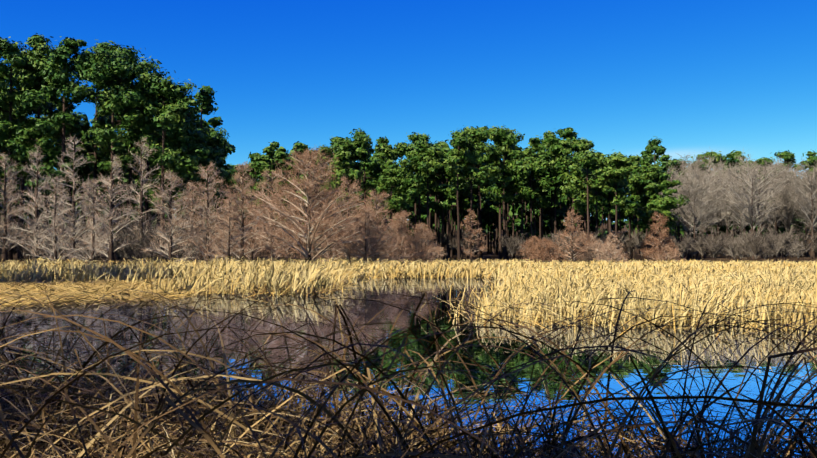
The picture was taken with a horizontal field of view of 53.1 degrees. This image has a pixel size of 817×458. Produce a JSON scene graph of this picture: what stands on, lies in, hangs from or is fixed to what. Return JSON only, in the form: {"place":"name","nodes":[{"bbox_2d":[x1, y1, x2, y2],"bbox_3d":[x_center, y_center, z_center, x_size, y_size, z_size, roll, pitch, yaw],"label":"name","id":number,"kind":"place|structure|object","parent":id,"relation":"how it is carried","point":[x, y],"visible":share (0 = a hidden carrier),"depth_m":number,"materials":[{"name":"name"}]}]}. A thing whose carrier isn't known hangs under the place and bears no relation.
{"place":"outdoors","nodes":[
{"label":"outdoors","id":0,"kind":"place"},
{"bbox_2d":[0,275,816,457],"bbox_3d":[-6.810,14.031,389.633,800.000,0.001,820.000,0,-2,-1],"label":"pond water","id":1,"kind":"structure","parent":0,"point":[390,288],"depth_m":15.40,"materials":[{"name":"liquid"}]},
{"bbox_2d":[0,219,816,265],"bbox_3d":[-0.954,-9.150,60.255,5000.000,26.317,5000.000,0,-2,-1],"label":"ground","id":2,"kind":"structure","parent":0,"point":[485,257],"depth_m":153.74,"materials":[{"name":"brown soil"}]},
{"bbox_2d":[0,54,213,262],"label":"tree trunks","id":3,"kind":"object","parent":2,"relation":"on","point":[20,256],"visible":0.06,"depth_m":98.31,"materials":[{"name":"brown plant"}]},
{"bbox_2d":[0,33,235,220],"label":"pine crowns","id":4,"kind":"object","parent":3,"relation":"on","point":[43,64],"visible":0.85,"depth_m":96.09,"materials":[{"name":"green plant"}]},
{"bbox_2d":[0,134,442,265],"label":"bare trees","id":5,"kind":"object","parent":2,"relation":"on","point":[320,214],"depth_m":81.49,"materials":[{"name":"plant"}]},
{"bbox_2d":[192,161,343,254],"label":"tree trunks","id":6,"kind":"object","parent":2,"relation":"on","point":[217,206],"visible":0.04,"depth_m":181.96,"materials":[{"name":"brown plant"}]},
{"bbox_2d":[175,141,367,219],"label":"pine crowns","id":7,"kind":"object","parent":6,"relation":"on","point":[259,163],"visible":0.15,"depth_m":176.23,"materials":[{"name":"green plant"}]},
{"bbox_2d":[0,171,814,255],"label":"deep forest trunks","id":8,"kind":"object","parent":2,"relation":"on","point":[494,235],"visible":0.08,"depth_m":206.04,"materials":[{"name":"brown plant"}]},
{"bbox_2d":[0,149,816,245],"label":"background trees","id":9,"kind":"object","parent":8,"relation":"on","point":[560,201],"visible":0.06,"depth_m":190.89,"materials":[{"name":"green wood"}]},
{"bbox_2d":[0,286,816,457],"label":"foreground branches","id":10,"kind":"object","parent":2,"relation":"on","point":[66,419],"visible":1,"depth_m":3.92,"materials":[{"name":"brown plant"}]},
{"bbox_2d":[0,207,816,264],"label":"bank brush","id":11,"kind":"object","parent":2,"relation":"on","point":[749,244],"depth_m":132.22,"materials":[{"name":"brown plant"}]},
{"bbox_2d":[0,255,816,337],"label":"reeds","id":12,"kind":"object","parent":2,"relation":"on","point":[740,283],"visible":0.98,"depth_m":34.04,"materials":[{"name":"beige plant"}]},
{"bbox_2d":[379,209,685,262],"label":"young cypress","id":13,"kind":"object","parent":2,"relation":"on","point":[537,252],"depth_m":124.50,"materials":[{"name":"brown plant"}]},
{"bbox_2d":[321,139,816,260],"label":"tree trunks","id":14,"kind":"object","parent":2,"relation":"on","point":[505,210],"visible":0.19,"depth_m":147.00,"materials":[{"name":"brown plant"}]},
{"bbox_2d":[298,126,816,233],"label":"pine crowns","id":15,"kind":"object","parent":14,"relation":"on","point":[385,169],"visible":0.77,"depth_m":138.26,"materials":[{"name":"green plant"}]},
{"bbox_2d":[644,148,816,258],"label":"bare trees","id":16,"kind":"object","parent":2,"relation":"on","point":[699,187],"depth_m":156.32,"materials":[{"name":"grey plant"}]},
{"bbox_2d":[0,0,816,221],"label":"sky","id":17,"kind":"structure","parent":0,"point":[699,77],"materials":[{"name":"blue"}]}
]}

